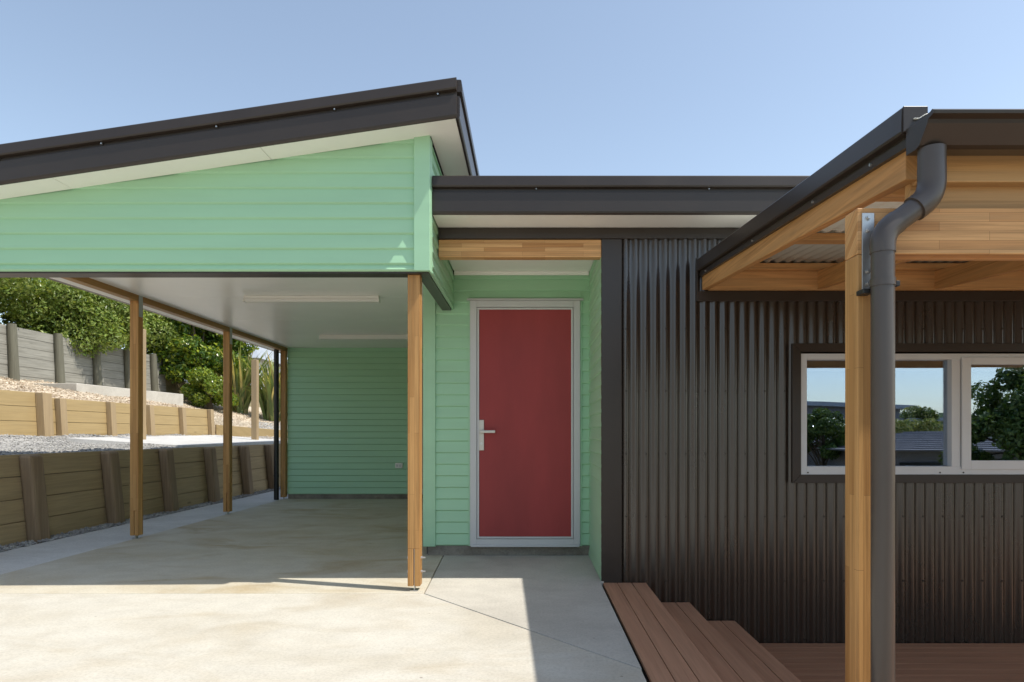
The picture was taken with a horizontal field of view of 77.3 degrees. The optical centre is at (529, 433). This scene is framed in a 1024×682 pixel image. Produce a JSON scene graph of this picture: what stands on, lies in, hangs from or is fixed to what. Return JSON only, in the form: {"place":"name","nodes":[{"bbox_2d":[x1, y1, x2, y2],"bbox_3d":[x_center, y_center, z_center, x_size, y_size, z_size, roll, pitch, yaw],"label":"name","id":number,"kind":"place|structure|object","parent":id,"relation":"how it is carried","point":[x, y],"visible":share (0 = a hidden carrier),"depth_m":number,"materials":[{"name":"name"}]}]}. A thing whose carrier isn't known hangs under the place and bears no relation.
{"place":"outdoors","nodes":[
{"label":"outdoors","id":0,"kind":"place"},
{"bbox_2d":[5,366,260,407],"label":"hillside","id":1,"kind":"structure","parent":0,"point":[176,388],"depth_m":19.90,"materials":[{"name":"green plant"}]},
{"bbox_2d":[0,278,46,320],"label":"shrub","id":2,"kind":"object","parent":1,"relation":"on","point":[15,298],"visible":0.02,"depth_m":15.53,"materials":[{"name":"green plant"}]},
{"bbox_2d":[0,278,47,312],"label":"shrub","id":3,"kind":"object","parent":1,"relation":"on","point":[11,285],"visible":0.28,"depth_m":13.96,"materials":[{"name":"green plant"}]},
{"bbox_2d":[0,278,150,357],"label":"shrub","id":4,"kind":"object","parent":1,"relation":"on","point":[73,313],"visible":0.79,"depth_m":15.48,"materials":[{"name":"green plant"}]},
{"bbox_2d":[93,300,181,353],"bbox_3d":[-11.705,-3.318,19.275,2.628,2.467,3.307,0,0,0],"label":"shrub","id":5,"kind":"object","parent":1,"relation":"on","point":[154,325],"visible":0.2,"depth_m":18.81,"materials":[{"name":"green plant"}]},
{"bbox_2d":[183,342,279,388],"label":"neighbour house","id":6,"kind":"structure","parent":1,"relation":"on","point":[260,352],"depth_m":34.04,"materials":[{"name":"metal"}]},
{"bbox_2d":[0,488,287,574],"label":"side path","id":7,"kind":"structure","parent":0,"point":[26,557],"depth_m":7.11,"materials":[{"name":"concrete"}]},
{"bbox_2d":[0,377,287,434],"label":"mulch bank","id":8,"kind":"structure","parent":0,"point":[218,420],"depth_m":14.40,"materials":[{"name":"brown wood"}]},
{"bbox_2d":[0,323,165,391],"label":"retaining wall","id":9,"kind":"structure","parent":8,"relation":"on","point":[41,356],"depth_m":14.80,"materials":[{"name":"grey wood"}]},
{"bbox_2d":[34,383,182,404],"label":"concrete block","id":10,"kind":"structure","parent":8,"relation":"on","point":[168,398],"depth_m":14.64,"materials":[{"name":"beige concrete"}]},
{"bbox_2d":[0,376,287,439],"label":"bark chips","id":11,"kind":"object","parent":8,"relation":"on","point":[30,385],"visible":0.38,"depth_m":13.37,"materials":[{"name":"beige gravel"}]},
{"bbox_2d":[146,316,258,383],"bbox_3d":[-10.550,-2.655,20.421,3.410,3.896,3.323,0,0,0],"label":"bush","id":12,"kind":"object","parent":8,"relation":"on","point":[180,360],"visible":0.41,"depth_m":19.28,"materials":[{"name":"green plant"}]},
{"bbox_2d":[181,366,238,409],"bbox_3d":[-9.466,-1.263,19.173,1.860,1.530,1.347,0,0,29],"label":"bush","id":13,"kind":"object","parent":8,"relation":"on","point":[203,387],"visible":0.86,"depth_m":18.84,"materials":[{"name":"green plant"}]},
{"bbox_2d":[195,342,273,413],"bbox_3d":[-9.060,-1.757,20.414,3.680,2.233,3.638,0,0,-31],"label":"flax plant","id":14,"kind":"object","parent":8,"relation":"on","point":[241,378],"visible":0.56,"depth_m":20.05,"materials":[{"name":"green leaves"}]},
{"bbox_2d":[240,346,287,420],"bbox_3d":[-8.035,-1.552,20.781,3.610,2.300,3.766,0,0,25],"label":"flax plant","id":15,"kind":"object","parent":8,"relation":"on","point":[266,397],"visible":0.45,"depth_m":20.14,"materials":[{"name":"green leaves"}]},
{"bbox_2d":[0,422,287,499],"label":"gravel terrace","id":16,"kind":"structure","parent":0,"point":[75,448],"depth_m":9.11,"materials":[{"name":"grey gravel"}]},
{"bbox_2d":[0,390,53,436],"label":"retaining wall","id":17,"kind":"structure","parent":16,"relation":"on","point":[17,416],"depth_m":10.15,"materials":[{"name":"yellow wood"}]},
{"bbox_2d":[52,398,214,435],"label":"retaining wall","id":18,"kind":"structure","parent":16,"relation":"on","point":[92,419],"depth_m":12.42,"materials":[{"name":"yellow wood"}]},
{"bbox_2d":[0,433,266,454],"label":"loose gravel","id":19,"kind":"structure","parent":16,"relation":"on","point":[56,443],"depth_m":8.91,"materials":[{"name":"grey gravel"}]},
{"bbox_2d":[67,435,287,447],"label":"terrace slab","id":20,"kind":"structure","parent":16,"relation":"on","point":[195,441],"depth_m":11.41,"materials":[{"name":"concrete"}]},
{"bbox_2d":[143,329,145,439],"bbox_3d":[-6.665,-0.768,10.980,0.120,2.048,0.120,0,0,0],"label":"timber post","id":21,"kind":"object","parent":20,"relation":"on","point":[144,384],"visible":0.14,"depth_m":10.98,"materials":[{"name":"brown wood"}]},
{"bbox_2d":[215,425,287,436],"bbox_3d":[-6.900,0.008,17.150,2.779,0.460,0.070,0,0,-39],"label":"garden edging","id":22,"kind":"object","parent":20,"relation":"on","point":[241,431],"visible":0.31,"depth_m":16.66,"materials":[{"name":"yellow wood"}]},
{"bbox_2d":[251,360,258,439],"bbox_3d":[-6.020,-0.640,14.050,0.120,1.943,0.120,0,0,0],"label":"timber post","id":23,"kind":"object","parent":20,"relation":"on","point":[254,399],"visible":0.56,"depth_m":13.99,"materials":[{"name":"brown wood"}]},
{"bbox_2d":[0,499,442,593],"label":"carport slab","id":24,"kind":"structure","parent":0,"point":[321,546],"depth_m":5.83,"materials":[{"name":"concrete"}]},
{"bbox_2d":[0,77,479,590],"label":"carport","id":25,"kind":"object","parent":24,"relation":"on","point":[209,221],"visible":0.92,"depth_m":4.56,"materials":[{"name":"green paint"}]},
{"bbox_2d":[243,296,380,302],"bbox_3d":[-2.360,-1.456,6.950,1.472,0.069,0.086,0,0,0],"label":"ceiling light","id":26,"kind":"object","parent":25,"relation":"attached to","point":[311,299],"visible":1,"depth_m":6.92,"materials":[{"name":"white plastic"}]},
{"bbox_2d":[319,335,407,339],"bbox_3d":[-2.440,-1.456,9.700,1.472,0.069,0.086,0,0,0],"label":"ceiling light","id":27,"kind":"object","parent":25,"relation":"attached to","point":[363,337],"visible":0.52,"depth_m":9.67,"materials":[{"name":"white plastic"}]},
{"bbox_2d":[0,594,646,681],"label":"driveway","id":28,"kind":"structure","parent":0,"point":[235,638],"depth_m":3.48,"materials":[{"name":"concrete"}]},
{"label":"gravel drain","id":29,"kind":"structure","parent":28,"relation":"on","visible":0},
{"bbox_2d":[0,487,279,552],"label":"drain stones","id":30,"kind":"object","parent":29,"relation":"on","point":[16,545],"visible":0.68,"depth_m":7.78,"materials":[{"name":"grey gravel"}]},
{"bbox_2d":[0,444,287,546],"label":"retaining wall","id":31,"kind":"structure","parent":29,"relation":"on","point":[39,511],"depth_m":8.03,"materials":[{"name":"brown wood"}]},
{"bbox_2d":[0,0,1023,359],"label":"sky","id":32,"kind":"structure","parent":0,"point":[551,87],"materials":[{"name":"blue"}]},
{"bbox_2d":[425,555,641,670],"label":"entry path","id":33,"kind":"structure","parent":0,"point":[563,598],"depth_m":4.50,"materials":[{"name":"grey concrete"}]},
{"bbox_3d":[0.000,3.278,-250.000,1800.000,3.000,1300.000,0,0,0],"label":"ground","id":34,"kind":"structure","parent":0,"visible":0},
{"bbox_2d":[287,176,1023,642],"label":"house","id":35,"kind":"structure","parent":34,"relation":"on","point":[609,396],"depth_m":4.95,"materials":[{"name":"metal"}]},
{"bbox_2d":[395,463,402,467],"bbox_3d":[-2.265,0.558,11.120,0.130,0.090,0.040,0,0,0],"label":"power outlet","id":36,"kind":"object","parent":35,"relation":"attached to","point":[398,465],"visible":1,"depth_m":11.11,"materials":[{"name":"white plastic"}]},
{"bbox_2d":[477,308,572,538],"bbox_3d":[-0.039,-0.097,5.959,0.892,2.149,0.142,0,0,0],"label":"door","id":37,"kind":"structure","parent":35,"relation":"in","point":[525,355],"depth_m":5.96,"materials":[{"name":"red paint"}]},
{"bbox_2d":[696,106,1023,681],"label":"verandah","id":38,"kind":"object","parent":35,"relation":"attached to","point":[908,203],"visible":1,"depth_m":2.24,"materials":[{"name":"brown wood"}]},
{"bbox_2d":[791,343,1023,482],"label":"window","id":39,"kind":"structure","parent":35,"relation":"in","point":[958,467],"depth_m":4.91,"materials":[{"name":"metal"}]},
{"bbox_2d":[603,583,800,681],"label":"timber steps","id":40,"kind":"structure","parent":34,"relation":"on","point":[678,642],"depth_m":3.84,"materials":[{"name":"brown wood"}]},
{"bbox_2d":[760,643,1023,681],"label":"deck","id":41,"kind":"structure","parent":34,"relation":"on","point":[928,662],"depth_m":4.53,"materials":[{"name":"brown wood"}]}
]}

